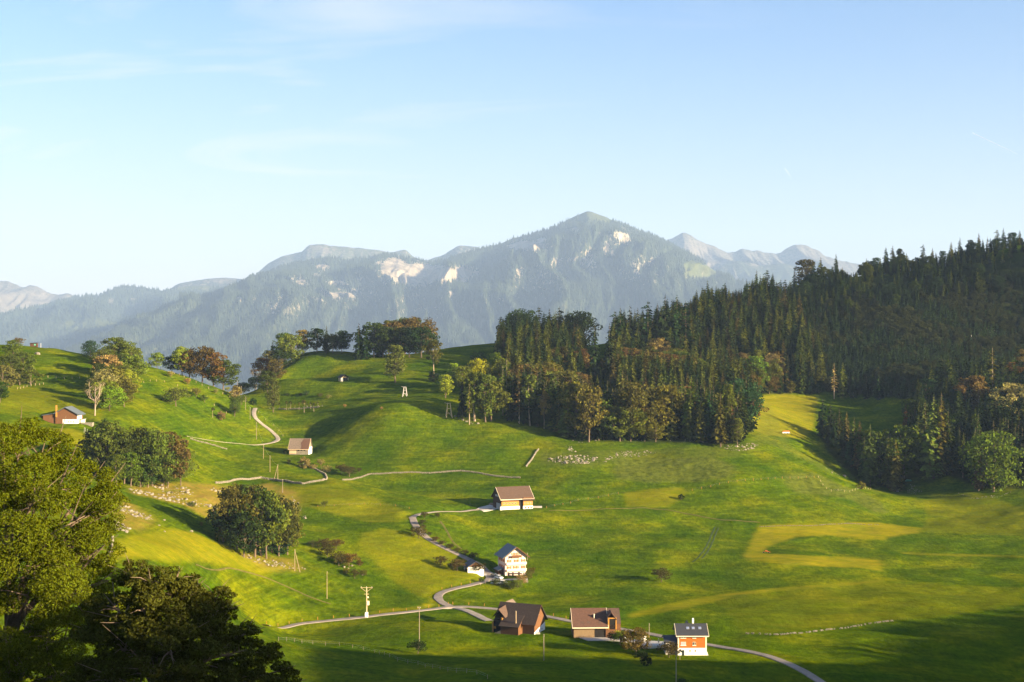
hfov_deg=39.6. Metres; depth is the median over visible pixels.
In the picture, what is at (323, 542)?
fruit tree
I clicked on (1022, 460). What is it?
broadleaf tree
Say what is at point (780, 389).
spruce tree
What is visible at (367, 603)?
transformer pole
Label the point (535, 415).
spruce tree
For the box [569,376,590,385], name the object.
broadleaf tree
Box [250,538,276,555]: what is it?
bush
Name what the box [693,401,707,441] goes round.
spruce tree
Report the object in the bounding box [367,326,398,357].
broadleaf tree
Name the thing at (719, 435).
spruce tree
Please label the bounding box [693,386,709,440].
spruce tree
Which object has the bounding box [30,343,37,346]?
field hut
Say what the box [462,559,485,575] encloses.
garage
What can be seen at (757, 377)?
broadleaf tree
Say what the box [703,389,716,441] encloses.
spruce tree
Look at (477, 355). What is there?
broadleaf tree
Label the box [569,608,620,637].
hay barn
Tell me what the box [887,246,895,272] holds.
spruce tree
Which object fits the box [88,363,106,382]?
broadleaf tree
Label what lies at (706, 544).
wheel rut
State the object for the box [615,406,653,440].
broadleaf tree
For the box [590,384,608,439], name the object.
spruce tree
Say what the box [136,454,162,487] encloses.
broadleaf tree
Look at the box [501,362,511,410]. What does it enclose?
spruce tree
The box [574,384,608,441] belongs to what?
broadleaf tree
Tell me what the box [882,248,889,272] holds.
spruce tree
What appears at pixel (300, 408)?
dry stone wall
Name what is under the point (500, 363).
broadleaf tree
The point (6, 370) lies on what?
broadleaf tree
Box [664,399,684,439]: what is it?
spruce tree
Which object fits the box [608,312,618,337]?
fir tree
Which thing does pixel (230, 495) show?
broadleaf tree
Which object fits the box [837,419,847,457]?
spruce tree
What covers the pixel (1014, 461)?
spruce tree
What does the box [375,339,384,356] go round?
spruce tree
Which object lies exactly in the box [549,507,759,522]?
foot path
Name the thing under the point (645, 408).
broadleaf tree
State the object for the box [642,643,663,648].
terrace
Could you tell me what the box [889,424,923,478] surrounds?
broadleaf tree
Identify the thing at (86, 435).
broadleaf tree
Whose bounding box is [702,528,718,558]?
wheel rut
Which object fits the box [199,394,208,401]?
fruit tree
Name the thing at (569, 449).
rock scatter
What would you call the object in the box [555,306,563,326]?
fir tree
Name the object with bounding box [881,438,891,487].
spruce tree
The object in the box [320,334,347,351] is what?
broadleaf tree
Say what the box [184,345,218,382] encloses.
broadleaf tree
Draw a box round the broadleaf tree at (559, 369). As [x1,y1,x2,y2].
[545,361,563,372]
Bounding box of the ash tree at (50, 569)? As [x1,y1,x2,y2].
[0,408,130,681]
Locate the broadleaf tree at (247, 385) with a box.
[238,382,253,393]
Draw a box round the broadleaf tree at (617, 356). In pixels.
[603,355,627,374]
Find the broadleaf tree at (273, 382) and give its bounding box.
[264,378,280,412]
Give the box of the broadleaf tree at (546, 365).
[534,361,562,370]
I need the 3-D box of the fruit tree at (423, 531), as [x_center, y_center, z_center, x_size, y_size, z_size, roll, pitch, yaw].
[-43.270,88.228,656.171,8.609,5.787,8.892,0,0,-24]
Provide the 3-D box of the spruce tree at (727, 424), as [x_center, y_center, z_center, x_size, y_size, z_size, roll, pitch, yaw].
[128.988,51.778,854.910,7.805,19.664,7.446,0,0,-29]
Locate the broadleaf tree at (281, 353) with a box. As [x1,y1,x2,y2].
[271,349,295,368]
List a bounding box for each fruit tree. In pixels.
[161,387,192,406]
[191,388,200,396]
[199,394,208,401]
[216,411,225,419]
[229,398,240,416]
[233,395,248,404]
[249,398,256,405]
[306,540,317,545]
[316,459,324,464]
[316,538,331,546]
[318,546,335,556]
[328,551,347,565]
[331,539,344,547]
[335,464,344,472]
[339,553,360,566]
[341,465,358,476]
[349,568,359,578]
[406,639,426,653]
[411,526,428,537]
[432,556,446,565]
[446,558,466,570]
[469,552,479,559]
[472,563,485,569]
[606,631,618,640]
[612,630,624,640]
[632,649,650,658]
[651,567,672,581]
[656,641,678,657]
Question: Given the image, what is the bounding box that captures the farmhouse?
[43,405,85,423]
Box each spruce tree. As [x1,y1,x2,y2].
[352,324,363,359]
[361,329,372,359]
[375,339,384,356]
[457,377,467,418]
[465,386,473,424]
[498,366,505,415]
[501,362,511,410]
[504,373,517,420]
[514,368,533,423]
[529,373,542,426]
[538,371,546,390]
[539,389,548,426]
[542,379,559,429]
[544,308,554,331]
[545,380,557,428]
[550,376,562,429]
[555,394,576,437]
[574,399,591,440]
[586,325,601,379]
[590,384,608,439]
[601,381,611,438]
[602,323,616,381]
[605,391,619,439]
[615,308,625,340]
[615,383,632,439]
[617,372,626,391]
[624,306,636,339]
[634,310,642,346]
[635,390,650,439]
[639,373,644,387]
[646,390,662,439]
[651,303,664,346]
[655,297,673,345]
[663,412,671,437]
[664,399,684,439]
[664,401,681,439]
[670,295,683,345]
[674,397,682,437]
[676,379,687,407]
[678,377,698,436]
[683,394,695,439]
[693,386,705,434]
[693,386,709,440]
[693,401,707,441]
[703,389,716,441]
[705,394,718,441]
[711,392,728,446]
[712,387,717,408]
[718,387,732,423]
[722,411,732,442]
[723,402,735,441]
[730,411,740,442]
[732,396,746,440]
[738,386,750,433]
[739,400,747,435]
[742,379,757,431]
[745,405,752,431]
[752,274,759,296]
[760,350,768,393]
[766,362,773,393]
[777,374,784,392]
[781,358,792,390]
[792,268,797,287]
[798,359,807,393]
[806,365,816,393]
[815,399,827,438]
[824,405,833,442]
[829,415,839,447]
[833,255,837,272]
[836,364,848,397]
[836,408,843,448]
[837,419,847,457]
[839,413,852,449]
[844,427,855,466]
[847,418,857,458]
[851,422,863,469]
[857,436,867,478]
[859,425,881,486]
[873,374,883,399]
[875,433,884,478]
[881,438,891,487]
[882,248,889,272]
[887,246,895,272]
[887,443,904,491]
[902,404,908,425]
[912,403,931,473]
[920,397,945,479]
[927,395,953,474]
[939,411,957,475]
[949,242,953,261]
[953,431,965,472]
[955,429,962,464]
[956,240,963,257]
[958,435,966,472]
[965,430,976,481]
[972,443,984,490]
[976,415,980,434]
[990,420,996,452]
[999,228,1006,250]
[1000,418,1006,440]
[1003,421,1012,443]
[1009,426,1017,448]
[1009,443,1018,474]
[1013,411,1023,436]
[1014,426,1021,449]
[1015,426,1023,454]
[1015,443,1023,482]
[1017,232,1021,244]
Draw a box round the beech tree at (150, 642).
[61,554,305,681]
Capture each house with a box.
[494,543,529,575]
[661,618,708,654]
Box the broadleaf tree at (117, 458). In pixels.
[105,454,126,481]
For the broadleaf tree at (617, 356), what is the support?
on the ground
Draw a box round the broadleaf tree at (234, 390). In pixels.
[229,385,241,397]
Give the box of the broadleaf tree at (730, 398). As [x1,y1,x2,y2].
[717,384,737,415]
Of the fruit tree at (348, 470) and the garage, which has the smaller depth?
the garage
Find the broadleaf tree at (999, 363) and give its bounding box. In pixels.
[982,361,1020,378]
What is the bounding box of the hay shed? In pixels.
[337,374,349,381]
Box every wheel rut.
[692,527,715,561]
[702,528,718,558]
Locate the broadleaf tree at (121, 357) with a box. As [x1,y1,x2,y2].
[107,352,145,369]
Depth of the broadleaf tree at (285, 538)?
583.34 m
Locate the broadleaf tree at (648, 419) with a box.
[634,413,657,440]
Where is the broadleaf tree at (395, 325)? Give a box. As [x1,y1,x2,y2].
[383,321,403,353]
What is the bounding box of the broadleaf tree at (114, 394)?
[92,385,128,410]
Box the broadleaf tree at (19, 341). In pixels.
[14,337,25,343]
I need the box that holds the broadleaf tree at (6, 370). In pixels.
[0,365,19,387]
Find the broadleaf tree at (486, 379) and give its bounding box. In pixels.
[465,373,499,421]
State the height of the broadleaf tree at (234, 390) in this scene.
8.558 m
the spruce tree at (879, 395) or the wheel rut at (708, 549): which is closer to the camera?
the wheel rut at (708, 549)
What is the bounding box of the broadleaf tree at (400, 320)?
[393,317,421,353]
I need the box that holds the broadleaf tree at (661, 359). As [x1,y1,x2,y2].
[633,354,666,367]
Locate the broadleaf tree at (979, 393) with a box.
[963,375,989,406]
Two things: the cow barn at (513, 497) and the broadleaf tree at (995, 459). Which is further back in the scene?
the broadleaf tree at (995, 459)
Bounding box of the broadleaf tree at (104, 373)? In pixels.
[84,369,120,394]
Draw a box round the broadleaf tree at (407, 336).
[392,326,425,357]
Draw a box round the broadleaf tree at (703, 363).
[695,359,717,376]
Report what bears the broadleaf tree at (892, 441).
on the ground
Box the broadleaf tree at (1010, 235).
[1006,232,1018,246]
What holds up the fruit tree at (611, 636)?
on the ground
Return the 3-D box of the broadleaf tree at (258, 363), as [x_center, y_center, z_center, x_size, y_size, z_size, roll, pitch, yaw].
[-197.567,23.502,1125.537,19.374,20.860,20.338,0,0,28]
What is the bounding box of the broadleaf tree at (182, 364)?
[174,350,200,376]
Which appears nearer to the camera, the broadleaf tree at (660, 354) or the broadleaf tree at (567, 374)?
the broadleaf tree at (567, 374)
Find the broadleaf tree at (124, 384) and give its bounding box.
[114,378,139,406]
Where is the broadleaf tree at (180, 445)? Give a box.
[157,430,190,486]
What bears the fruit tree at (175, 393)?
on the ground
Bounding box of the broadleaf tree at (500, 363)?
[483,358,513,380]
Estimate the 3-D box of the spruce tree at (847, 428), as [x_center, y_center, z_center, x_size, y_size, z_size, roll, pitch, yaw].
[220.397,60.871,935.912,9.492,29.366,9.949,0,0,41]
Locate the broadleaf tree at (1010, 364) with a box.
[999,362,1023,380]
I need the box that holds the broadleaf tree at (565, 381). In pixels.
[557,376,571,386]
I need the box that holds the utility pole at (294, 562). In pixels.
[294,552,299,570]
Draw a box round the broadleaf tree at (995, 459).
[957,430,1023,491]
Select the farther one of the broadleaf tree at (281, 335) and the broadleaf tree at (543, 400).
the broadleaf tree at (281, 335)
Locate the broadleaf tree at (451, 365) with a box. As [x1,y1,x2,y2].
[446,363,459,386]
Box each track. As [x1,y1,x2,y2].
[188,408,279,444]
[453,607,490,620]
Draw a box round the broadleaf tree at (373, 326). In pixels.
[351,322,391,357]
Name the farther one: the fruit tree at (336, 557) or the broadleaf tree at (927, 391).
the broadleaf tree at (927, 391)
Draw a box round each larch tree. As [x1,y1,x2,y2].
[512,377,525,422]
[514,390,524,423]
[831,365,836,398]
[987,346,997,388]
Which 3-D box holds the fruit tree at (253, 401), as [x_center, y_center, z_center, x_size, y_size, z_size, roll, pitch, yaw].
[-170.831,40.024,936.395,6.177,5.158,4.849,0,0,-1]
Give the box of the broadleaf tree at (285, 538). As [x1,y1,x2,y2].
[266,495,300,555]
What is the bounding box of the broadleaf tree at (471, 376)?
[462,372,487,420]
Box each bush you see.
[132,474,150,486]
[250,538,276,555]
[270,539,290,554]
[297,457,310,467]
[320,465,332,471]
[428,371,438,381]
[492,578,500,585]
[501,581,509,586]
[506,584,513,589]
[512,579,522,587]
[516,575,526,582]
[523,571,532,578]
[527,567,534,573]
[641,656,651,665]
[855,481,865,488]
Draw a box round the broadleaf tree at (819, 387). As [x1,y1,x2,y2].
[815,383,822,392]
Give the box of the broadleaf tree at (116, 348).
[100,337,128,359]
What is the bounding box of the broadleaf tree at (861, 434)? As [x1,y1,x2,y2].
[852,430,884,460]
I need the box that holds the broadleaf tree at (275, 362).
[267,359,286,378]
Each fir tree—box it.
[536,308,543,332]
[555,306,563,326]
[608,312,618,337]
[640,302,653,344]
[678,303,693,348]
[763,270,769,291]
[919,245,925,260]
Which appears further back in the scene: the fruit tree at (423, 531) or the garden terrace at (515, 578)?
the fruit tree at (423, 531)
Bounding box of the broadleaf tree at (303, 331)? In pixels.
[294,329,311,354]
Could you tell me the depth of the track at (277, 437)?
900.84 m
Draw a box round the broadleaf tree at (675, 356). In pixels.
[664,354,684,366]
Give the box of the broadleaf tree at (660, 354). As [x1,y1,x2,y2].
[653,351,669,357]
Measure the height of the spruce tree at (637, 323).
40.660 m
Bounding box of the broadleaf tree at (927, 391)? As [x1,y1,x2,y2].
[914,378,936,402]
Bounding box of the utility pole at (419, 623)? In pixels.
[419,607,420,640]
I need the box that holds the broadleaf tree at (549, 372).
[545,370,560,387]
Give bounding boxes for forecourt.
[477,505,496,511]
[579,637,641,642]
[643,641,663,642]
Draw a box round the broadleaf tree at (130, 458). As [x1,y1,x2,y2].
[120,451,144,486]
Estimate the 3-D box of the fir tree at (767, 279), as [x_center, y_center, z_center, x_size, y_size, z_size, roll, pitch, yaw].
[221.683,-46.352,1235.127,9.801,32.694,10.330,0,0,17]
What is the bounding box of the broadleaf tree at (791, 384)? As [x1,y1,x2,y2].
[785,381,796,392]
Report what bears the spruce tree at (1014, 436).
on the ground
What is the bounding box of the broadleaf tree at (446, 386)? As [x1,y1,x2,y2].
[438,374,453,397]
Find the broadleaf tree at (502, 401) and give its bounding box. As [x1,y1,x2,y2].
[474,381,512,420]
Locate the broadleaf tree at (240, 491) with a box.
[223,485,260,521]
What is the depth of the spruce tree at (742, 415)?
880.54 m
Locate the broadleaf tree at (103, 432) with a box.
[82,420,130,480]
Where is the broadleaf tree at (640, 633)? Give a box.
[619,627,651,652]
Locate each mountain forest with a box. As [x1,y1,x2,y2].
[0,284,222,348]
[61,214,754,379]
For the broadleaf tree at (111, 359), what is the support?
on the ground
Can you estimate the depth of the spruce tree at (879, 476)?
904.30 m
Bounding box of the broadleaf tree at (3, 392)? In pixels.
[0,381,9,402]
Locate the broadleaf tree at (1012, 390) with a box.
[989,382,1023,412]
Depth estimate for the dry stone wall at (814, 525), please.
736.42 m
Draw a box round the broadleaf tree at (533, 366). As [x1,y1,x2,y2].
[503,362,537,375]
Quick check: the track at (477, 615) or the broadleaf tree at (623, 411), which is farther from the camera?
the broadleaf tree at (623, 411)
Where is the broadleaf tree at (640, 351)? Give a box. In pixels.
[631,349,652,355]
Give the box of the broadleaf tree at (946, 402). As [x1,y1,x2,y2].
[928,399,953,411]
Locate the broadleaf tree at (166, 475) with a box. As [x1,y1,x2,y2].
[156,458,175,486]
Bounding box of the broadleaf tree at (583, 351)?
[573,348,592,371]
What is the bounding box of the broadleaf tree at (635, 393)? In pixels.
[604,381,661,437]
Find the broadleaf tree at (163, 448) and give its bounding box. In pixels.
[129,428,180,486]
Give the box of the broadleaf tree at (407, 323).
[399,316,439,352]
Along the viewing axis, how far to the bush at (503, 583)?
602.75 m
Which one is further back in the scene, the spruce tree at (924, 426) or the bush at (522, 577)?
the spruce tree at (924, 426)
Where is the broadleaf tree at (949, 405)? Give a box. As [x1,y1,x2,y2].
[937,404,956,420]
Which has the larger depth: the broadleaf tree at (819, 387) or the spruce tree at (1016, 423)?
the broadleaf tree at (819, 387)
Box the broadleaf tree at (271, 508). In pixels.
[228,484,285,557]
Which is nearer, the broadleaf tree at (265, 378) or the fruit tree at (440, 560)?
the fruit tree at (440, 560)
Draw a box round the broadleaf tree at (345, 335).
[330,330,352,352]
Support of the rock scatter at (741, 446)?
on the ground
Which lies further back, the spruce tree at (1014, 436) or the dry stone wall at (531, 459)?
the spruce tree at (1014, 436)
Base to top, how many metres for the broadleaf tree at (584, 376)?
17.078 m
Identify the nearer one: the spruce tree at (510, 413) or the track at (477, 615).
the track at (477, 615)
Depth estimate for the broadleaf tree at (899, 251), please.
1313.76 m
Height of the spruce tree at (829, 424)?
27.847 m
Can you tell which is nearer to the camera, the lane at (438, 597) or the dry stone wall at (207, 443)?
the lane at (438, 597)
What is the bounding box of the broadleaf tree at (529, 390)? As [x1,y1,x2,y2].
[519,375,541,425]
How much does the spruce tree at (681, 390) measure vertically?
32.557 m
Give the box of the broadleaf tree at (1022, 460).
[1016,454,1023,478]
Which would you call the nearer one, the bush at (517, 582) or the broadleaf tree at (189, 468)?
the bush at (517, 582)
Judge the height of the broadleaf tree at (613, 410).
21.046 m
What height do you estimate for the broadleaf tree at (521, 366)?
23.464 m
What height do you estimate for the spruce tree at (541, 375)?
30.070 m
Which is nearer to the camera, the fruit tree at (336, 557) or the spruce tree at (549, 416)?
the fruit tree at (336, 557)
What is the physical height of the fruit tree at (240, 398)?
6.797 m
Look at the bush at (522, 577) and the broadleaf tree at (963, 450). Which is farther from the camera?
the broadleaf tree at (963, 450)
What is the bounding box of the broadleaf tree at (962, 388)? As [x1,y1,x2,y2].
[952,378,985,405]
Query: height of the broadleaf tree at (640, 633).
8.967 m
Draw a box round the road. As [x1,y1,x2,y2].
[262,606,824,681]
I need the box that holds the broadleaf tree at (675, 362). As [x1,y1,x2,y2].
[672,358,684,369]
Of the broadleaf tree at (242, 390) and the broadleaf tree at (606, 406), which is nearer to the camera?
the broadleaf tree at (606, 406)
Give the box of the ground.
[0,245,1023,681]
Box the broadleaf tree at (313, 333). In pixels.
[305,328,324,351]
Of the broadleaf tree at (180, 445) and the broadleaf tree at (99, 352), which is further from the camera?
the broadleaf tree at (99, 352)
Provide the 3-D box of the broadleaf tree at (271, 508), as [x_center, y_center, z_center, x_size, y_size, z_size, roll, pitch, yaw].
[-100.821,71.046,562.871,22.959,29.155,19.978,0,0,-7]
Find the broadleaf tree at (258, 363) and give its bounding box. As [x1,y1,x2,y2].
[250,358,275,379]
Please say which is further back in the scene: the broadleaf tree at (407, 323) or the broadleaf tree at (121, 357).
the broadleaf tree at (407, 323)
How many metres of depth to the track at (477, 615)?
544.06 m
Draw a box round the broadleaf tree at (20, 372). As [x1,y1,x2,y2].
[10,368,29,384]
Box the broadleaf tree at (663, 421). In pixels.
[651,414,669,435]
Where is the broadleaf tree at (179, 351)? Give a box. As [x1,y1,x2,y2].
[169,346,194,374]
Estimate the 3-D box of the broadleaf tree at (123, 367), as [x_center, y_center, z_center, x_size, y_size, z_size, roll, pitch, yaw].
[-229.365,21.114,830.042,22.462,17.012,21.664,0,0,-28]
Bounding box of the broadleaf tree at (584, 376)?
[570,372,596,386]
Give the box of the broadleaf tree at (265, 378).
[257,371,277,391]
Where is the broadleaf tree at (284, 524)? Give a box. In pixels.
[251,490,292,558]
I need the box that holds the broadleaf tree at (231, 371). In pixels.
[204,359,240,389]
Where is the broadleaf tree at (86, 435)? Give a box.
[76,430,113,466]
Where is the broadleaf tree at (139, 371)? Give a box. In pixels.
[116,354,150,377]
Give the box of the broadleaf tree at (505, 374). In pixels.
[496,372,517,382]
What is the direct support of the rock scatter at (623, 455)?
on the ground
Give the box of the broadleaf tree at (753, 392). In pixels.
[721,378,764,420]
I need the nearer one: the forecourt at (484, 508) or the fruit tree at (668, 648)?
the fruit tree at (668, 648)
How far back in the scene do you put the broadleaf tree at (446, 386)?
923.91 m
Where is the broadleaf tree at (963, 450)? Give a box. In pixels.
[954,448,968,460]
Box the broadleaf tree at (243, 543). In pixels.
[220,511,263,556]
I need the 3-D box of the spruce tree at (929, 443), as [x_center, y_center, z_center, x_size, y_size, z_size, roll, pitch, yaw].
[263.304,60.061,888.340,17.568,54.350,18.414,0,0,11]
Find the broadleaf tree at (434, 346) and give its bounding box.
[422,339,442,377]
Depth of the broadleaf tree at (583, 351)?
1018.98 m
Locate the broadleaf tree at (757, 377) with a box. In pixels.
[749,375,762,391]
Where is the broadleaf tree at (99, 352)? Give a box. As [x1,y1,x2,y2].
[88,349,115,369]
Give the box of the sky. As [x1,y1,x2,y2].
[0,0,1023,296]
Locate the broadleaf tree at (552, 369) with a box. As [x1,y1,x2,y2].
[534,367,557,387]
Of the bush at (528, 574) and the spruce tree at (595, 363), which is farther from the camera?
the spruce tree at (595, 363)
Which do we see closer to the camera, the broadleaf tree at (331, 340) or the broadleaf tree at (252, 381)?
the broadleaf tree at (252, 381)
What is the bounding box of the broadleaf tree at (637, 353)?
[617,349,638,355]
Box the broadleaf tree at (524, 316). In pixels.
[496,308,539,335]
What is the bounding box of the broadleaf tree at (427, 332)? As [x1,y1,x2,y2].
[404,326,440,357]
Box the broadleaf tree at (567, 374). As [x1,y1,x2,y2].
[553,369,580,391]
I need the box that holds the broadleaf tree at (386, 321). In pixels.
[382,320,397,353]
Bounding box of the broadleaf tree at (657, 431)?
[644,421,667,441]
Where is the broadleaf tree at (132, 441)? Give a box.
[97,432,146,483]
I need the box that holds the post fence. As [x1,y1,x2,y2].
[278,637,487,678]
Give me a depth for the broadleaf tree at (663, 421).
860.56 m
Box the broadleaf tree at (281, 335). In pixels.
[271,332,293,359]
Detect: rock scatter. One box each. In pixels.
[120,508,152,532]
[133,484,216,508]
[239,553,304,568]
[547,446,597,463]
[604,451,651,461]
[726,443,754,450]
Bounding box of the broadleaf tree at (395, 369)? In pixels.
[382,345,407,382]
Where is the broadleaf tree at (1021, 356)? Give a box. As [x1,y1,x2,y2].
[1013,349,1023,380]
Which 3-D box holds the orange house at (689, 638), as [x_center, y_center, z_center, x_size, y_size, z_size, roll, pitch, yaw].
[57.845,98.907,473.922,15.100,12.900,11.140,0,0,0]
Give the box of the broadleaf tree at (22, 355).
[12,351,36,368]
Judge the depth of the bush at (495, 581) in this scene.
603.39 m
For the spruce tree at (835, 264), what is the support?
on the ground
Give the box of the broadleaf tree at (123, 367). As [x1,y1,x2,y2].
[107,363,136,382]
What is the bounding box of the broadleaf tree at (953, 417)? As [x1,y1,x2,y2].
[943,413,965,431]
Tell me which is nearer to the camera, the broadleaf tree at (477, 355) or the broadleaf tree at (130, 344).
the broadleaf tree at (130, 344)
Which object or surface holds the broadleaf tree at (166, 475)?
on the ground
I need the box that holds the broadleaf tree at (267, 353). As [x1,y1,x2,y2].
[256,350,278,375]
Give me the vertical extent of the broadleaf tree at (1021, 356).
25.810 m
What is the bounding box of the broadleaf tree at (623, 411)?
[602,406,638,441]
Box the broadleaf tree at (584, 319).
[558,310,602,345]
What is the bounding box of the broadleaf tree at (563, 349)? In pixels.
[550,346,577,366]
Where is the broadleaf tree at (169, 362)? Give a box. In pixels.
[162,355,180,369]
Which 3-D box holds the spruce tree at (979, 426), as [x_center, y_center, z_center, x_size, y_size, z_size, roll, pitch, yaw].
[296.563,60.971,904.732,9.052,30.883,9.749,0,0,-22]
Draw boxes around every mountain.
[0,281,72,312]
[0,285,219,349]
[70,211,749,394]
[169,244,476,289]
[667,233,859,279]
[715,261,809,288]
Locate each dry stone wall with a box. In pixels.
[190,438,226,448]
[215,463,327,483]
[278,406,319,409]
[342,470,519,479]
[526,448,538,466]
[746,620,892,634]
[759,523,877,526]
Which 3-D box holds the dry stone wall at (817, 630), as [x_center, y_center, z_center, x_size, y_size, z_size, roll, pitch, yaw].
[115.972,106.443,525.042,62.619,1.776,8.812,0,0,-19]
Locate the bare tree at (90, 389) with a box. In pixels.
[82,378,105,415]
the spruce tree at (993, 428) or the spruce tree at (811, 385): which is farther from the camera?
the spruce tree at (811, 385)
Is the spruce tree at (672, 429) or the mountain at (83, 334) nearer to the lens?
the spruce tree at (672, 429)
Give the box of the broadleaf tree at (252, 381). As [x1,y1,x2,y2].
[244,376,261,389]
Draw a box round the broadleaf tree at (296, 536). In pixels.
[280,508,305,554]
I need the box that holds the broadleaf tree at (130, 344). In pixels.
[120,341,139,354]
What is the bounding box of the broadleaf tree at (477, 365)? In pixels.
[466,358,493,377]
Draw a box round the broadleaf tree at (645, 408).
[628,404,650,416]
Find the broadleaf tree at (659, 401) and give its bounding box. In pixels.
[649,384,683,427]
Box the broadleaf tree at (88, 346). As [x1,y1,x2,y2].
[81,340,100,356]
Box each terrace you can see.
[81,422,93,426]
[503,573,527,582]
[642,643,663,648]
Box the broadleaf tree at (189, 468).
[170,448,198,485]
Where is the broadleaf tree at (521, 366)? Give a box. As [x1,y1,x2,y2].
[505,364,533,375]
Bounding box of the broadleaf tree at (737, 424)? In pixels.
[729,418,745,444]
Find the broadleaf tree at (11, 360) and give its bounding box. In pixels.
[0,355,27,369]
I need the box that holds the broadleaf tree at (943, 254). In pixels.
[937,251,946,263]
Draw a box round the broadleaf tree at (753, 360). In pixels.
[743,355,771,382]
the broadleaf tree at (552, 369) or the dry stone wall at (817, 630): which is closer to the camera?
the dry stone wall at (817, 630)
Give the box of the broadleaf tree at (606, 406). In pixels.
[594,398,613,439]
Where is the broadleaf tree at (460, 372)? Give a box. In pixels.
[451,366,472,390]
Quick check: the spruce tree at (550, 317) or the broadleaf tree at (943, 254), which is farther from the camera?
the broadleaf tree at (943, 254)
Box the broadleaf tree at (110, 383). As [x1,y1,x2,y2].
[85,379,121,403]
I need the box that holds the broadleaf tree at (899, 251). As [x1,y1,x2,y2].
[895,248,904,269]
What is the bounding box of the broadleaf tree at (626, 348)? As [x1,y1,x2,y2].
[617,347,639,353]
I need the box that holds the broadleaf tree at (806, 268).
[793,259,815,282]
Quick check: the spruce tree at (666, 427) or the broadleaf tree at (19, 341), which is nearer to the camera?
the spruce tree at (666, 427)
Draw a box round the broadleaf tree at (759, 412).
[750,400,769,417]
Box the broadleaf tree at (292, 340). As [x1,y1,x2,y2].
[275,334,307,358]
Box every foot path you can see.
[196,564,330,603]
[439,521,461,548]
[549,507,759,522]
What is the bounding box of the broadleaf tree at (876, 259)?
[871,257,879,267]
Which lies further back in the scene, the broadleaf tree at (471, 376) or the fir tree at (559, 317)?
the fir tree at (559, 317)
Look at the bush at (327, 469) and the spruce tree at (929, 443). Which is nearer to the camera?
the bush at (327, 469)
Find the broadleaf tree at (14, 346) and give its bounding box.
[1,340,23,356]
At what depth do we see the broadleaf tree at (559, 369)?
958.99 m
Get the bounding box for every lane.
[409,517,493,605]
[410,508,491,516]
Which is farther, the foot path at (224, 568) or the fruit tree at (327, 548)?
the fruit tree at (327, 548)
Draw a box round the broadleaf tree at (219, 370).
[199,352,227,385]
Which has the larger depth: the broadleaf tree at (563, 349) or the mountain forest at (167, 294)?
the mountain forest at (167, 294)
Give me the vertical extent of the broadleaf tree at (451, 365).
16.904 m
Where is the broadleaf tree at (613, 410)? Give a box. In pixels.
[603,404,639,433]
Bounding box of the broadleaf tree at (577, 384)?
[554,381,595,433]
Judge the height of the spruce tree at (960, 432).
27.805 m
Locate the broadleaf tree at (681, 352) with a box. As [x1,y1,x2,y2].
[671,350,689,358]
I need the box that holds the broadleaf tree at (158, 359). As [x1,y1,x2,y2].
[148,352,165,365]
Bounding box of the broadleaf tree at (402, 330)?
[382,326,415,352]
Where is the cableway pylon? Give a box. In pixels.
[445,403,452,417]
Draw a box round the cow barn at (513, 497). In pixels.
[491,486,534,509]
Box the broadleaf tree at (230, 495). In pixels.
[210,483,261,548]
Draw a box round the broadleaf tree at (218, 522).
[205,509,235,541]
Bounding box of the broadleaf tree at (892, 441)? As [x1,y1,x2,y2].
[856,428,925,474]
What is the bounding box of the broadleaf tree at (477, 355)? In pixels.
[470,351,485,363]
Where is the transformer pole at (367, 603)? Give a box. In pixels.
[361,586,372,617]
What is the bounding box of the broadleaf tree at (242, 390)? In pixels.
[231,384,245,392]
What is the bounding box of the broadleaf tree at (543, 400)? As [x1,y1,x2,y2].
[538,392,550,428]
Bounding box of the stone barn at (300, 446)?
[288,438,312,454]
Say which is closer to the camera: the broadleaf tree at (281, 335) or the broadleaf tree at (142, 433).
the broadleaf tree at (142, 433)
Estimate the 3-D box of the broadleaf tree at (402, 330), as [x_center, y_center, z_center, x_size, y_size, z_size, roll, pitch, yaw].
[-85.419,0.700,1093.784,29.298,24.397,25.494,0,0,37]
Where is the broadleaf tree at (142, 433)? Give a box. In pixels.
[116,426,161,480]
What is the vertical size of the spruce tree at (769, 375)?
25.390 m
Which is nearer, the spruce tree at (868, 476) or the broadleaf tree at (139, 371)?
the broadleaf tree at (139, 371)
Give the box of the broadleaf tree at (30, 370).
[21,365,44,384]
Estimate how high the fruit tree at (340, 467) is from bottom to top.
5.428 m
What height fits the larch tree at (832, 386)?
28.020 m
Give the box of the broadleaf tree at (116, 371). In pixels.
[97,367,130,389]
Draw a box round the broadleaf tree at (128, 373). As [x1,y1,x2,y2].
[115,368,142,391]
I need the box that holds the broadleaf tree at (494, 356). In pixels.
[486,352,503,366]
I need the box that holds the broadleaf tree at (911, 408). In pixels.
[900,397,932,421]
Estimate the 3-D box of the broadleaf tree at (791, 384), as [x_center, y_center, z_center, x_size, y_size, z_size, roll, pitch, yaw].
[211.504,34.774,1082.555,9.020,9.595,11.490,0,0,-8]
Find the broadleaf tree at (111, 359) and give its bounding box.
[91,355,123,372]
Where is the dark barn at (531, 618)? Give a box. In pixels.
[492,599,547,634]
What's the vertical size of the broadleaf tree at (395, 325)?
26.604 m
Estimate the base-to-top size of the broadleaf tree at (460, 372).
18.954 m

